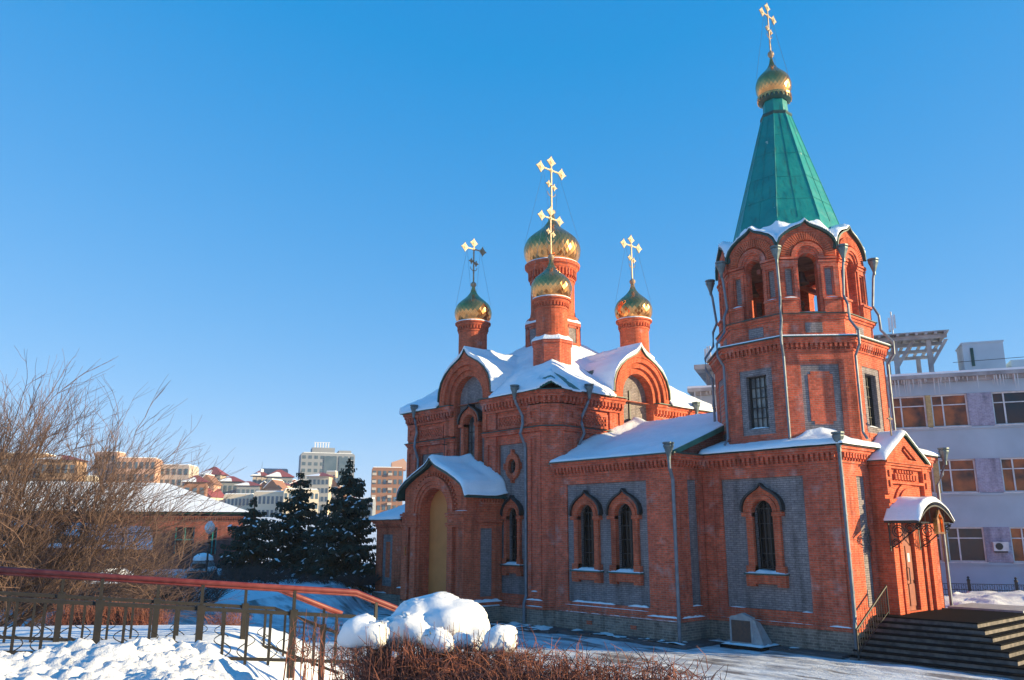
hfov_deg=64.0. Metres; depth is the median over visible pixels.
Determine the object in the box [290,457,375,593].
spruce tree
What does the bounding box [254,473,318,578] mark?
spruce tree
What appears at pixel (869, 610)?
handrail
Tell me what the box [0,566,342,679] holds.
ramp railing
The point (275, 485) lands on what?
town house
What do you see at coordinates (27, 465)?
apartment block
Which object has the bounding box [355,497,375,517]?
apartment block
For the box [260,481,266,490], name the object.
town house
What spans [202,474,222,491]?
town house
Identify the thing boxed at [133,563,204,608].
bush
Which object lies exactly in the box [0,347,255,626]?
bare tree
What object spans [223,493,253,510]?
apartment block
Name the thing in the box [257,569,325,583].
bush
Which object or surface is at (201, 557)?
pedestal
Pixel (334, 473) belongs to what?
apartment block
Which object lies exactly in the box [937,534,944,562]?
window
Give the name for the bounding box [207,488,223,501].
town house
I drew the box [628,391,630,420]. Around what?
pipe
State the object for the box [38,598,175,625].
bush
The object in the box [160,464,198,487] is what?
apartment block
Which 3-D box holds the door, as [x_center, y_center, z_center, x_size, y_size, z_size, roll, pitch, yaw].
[13.879,7.982,29.207,1.300,3.250,0.456,11,-17,-40]
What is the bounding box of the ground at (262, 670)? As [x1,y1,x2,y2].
[0,559,947,679]
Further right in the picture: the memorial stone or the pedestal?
the memorial stone
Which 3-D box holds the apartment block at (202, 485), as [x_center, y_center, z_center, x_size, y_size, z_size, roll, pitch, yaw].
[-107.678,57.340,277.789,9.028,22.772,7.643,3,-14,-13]
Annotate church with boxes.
[368,3,954,654]
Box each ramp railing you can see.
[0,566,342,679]
[0,567,397,677]
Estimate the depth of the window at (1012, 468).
41.86 m
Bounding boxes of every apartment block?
[0,452,55,480]
[38,455,89,480]
[93,451,125,480]
[116,457,162,482]
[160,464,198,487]
[181,475,208,496]
[199,467,229,479]
[218,476,245,493]
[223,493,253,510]
[234,481,261,493]
[250,470,267,483]
[253,491,283,516]
[263,468,287,474]
[264,470,293,482]
[282,488,318,517]
[306,473,334,514]
[326,471,337,482]
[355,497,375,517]
[371,459,406,514]
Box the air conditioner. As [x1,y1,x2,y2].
[992,542,1009,552]
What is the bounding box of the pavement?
[489,621,852,659]
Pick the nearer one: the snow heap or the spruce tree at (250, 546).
the snow heap
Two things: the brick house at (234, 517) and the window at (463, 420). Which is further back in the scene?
the brick house at (234, 517)
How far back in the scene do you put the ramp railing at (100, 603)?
10.64 m
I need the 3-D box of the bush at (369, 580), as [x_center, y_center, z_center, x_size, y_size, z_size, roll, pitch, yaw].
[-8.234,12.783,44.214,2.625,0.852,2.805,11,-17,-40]
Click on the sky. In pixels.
(267, 209)
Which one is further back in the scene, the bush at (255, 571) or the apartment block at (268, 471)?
the apartment block at (268, 471)
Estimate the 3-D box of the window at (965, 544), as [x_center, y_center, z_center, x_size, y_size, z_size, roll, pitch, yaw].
[23.175,10.456,41.815,1.790,1.770,0.370,-5,-14,20]
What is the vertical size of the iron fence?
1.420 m
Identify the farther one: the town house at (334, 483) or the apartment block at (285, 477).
the apartment block at (285, 477)
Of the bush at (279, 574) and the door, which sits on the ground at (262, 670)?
the bush at (279, 574)
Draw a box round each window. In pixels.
[457,404,482,461]
[500,495,523,575]
[568,490,603,582]
[605,488,644,585]
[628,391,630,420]
[739,483,789,587]
[749,375,769,428]
[865,375,875,426]
[889,396,928,429]
[930,394,971,427]
[930,467,936,493]
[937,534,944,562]
[938,459,979,493]
[946,527,988,562]
[991,391,1023,425]
[1000,457,1023,492]
[1009,527,1023,563]
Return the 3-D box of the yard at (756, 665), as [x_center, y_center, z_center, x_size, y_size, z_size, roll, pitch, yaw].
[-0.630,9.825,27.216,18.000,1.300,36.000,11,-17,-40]
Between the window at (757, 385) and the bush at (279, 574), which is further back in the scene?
the bush at (279, 574)
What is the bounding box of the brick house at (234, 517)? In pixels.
[0,481,248,568]
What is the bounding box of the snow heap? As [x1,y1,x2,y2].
[0,637,260,679]
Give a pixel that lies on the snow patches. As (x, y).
(539, 627)
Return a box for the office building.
[687,312,1023,593]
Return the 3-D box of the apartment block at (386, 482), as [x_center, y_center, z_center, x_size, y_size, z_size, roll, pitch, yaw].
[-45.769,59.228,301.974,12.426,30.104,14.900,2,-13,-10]
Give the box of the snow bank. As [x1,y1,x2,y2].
[944,590,1023,607]
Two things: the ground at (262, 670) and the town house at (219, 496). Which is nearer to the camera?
the ground at (262, 670)
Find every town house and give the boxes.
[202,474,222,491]
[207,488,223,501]
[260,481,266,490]
[263,479,287,490]
[331,479,339,512]
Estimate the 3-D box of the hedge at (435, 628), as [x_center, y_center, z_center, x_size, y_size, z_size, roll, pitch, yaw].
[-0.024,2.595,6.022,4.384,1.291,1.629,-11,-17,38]
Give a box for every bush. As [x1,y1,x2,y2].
[2,570,84,610]
[37,565,153,609]
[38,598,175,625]
[133,560,251,609]
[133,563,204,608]
[180,552,271,581]
[204,607,252,625]
[217,564,297,583]
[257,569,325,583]
[283,609,366,679]
[295,570,363,584]
[336,569,382,585]
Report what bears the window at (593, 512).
in the church
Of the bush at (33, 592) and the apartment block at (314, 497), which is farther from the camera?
the apartment block at (314, 497)
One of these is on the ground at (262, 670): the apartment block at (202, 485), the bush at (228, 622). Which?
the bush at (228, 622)
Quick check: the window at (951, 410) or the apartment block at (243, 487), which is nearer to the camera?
the window at (951, 410)
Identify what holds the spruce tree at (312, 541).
on the ground at (262, 670)
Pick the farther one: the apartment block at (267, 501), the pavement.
the apartment block at (267, 501)
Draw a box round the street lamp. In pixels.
[198,521,216,575]
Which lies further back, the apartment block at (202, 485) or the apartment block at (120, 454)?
the apartment block at (120, 454)
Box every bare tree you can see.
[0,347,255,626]
[0,447,205,626]
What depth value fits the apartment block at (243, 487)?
306.55 m
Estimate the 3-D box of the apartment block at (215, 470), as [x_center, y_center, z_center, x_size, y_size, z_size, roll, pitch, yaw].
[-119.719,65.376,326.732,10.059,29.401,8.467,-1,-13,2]
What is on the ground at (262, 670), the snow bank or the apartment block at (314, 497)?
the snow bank
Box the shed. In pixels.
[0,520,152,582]
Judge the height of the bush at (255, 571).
1.698 m
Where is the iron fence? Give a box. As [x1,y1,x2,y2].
[943,576,1023,595]
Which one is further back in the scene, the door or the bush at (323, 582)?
the bush at (323, 582)
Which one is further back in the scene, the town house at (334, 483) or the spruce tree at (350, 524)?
the town house at (334, 483)
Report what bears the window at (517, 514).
in the church
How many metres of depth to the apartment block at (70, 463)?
223.79 m
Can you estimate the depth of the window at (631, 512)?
32.32 m
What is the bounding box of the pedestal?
[187,553,217,578]
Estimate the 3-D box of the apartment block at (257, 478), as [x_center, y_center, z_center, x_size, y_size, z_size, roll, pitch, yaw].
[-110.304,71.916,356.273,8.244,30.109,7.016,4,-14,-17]
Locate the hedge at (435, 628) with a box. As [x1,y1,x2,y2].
[311,592,727,679]
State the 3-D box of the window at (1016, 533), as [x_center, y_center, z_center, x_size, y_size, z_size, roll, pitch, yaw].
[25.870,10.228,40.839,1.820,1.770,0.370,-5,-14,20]
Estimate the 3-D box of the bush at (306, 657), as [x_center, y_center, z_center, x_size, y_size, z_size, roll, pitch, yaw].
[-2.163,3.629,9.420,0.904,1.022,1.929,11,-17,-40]
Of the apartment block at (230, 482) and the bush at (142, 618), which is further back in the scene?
the apartment block at (230, 482)
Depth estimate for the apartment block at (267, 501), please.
250.29 m
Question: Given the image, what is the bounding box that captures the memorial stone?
[720,613,780,651]
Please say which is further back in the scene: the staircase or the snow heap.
the staircase
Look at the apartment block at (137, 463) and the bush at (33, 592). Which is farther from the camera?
the apartment block at (137, 463)
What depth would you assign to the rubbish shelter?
32.63 m
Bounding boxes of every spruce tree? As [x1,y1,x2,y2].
[212,497,294,579]
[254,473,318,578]
[289,510,342,575]
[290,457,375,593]
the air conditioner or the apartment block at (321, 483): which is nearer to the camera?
the air conditioner
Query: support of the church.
on the ground at (262, 670)
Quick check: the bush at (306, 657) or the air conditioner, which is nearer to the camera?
the bush at (306, 657)
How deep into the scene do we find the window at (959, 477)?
42.70 m
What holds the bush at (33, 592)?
on the ground at (262, 670)
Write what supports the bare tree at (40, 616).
on the ground at (262, 670)
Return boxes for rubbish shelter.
[82,568,133,617]
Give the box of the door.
[901,523,917,610]
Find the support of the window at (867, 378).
in the church
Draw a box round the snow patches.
[492,622,797,649]
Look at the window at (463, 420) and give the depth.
40.48 m
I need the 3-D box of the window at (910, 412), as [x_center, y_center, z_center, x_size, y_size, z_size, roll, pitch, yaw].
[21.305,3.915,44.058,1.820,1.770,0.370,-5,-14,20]
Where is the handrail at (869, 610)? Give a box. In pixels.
[855,585,889,660]
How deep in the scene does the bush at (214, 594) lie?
37.99 m
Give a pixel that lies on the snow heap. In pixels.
(165, 658)
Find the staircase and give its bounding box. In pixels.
[849,603,1023,679]
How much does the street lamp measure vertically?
4.780 m
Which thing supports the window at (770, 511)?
in the church
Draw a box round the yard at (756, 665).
[161,585,1014,679]
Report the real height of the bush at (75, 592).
2.214 m
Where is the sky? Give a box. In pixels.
[0,0,1023,504]

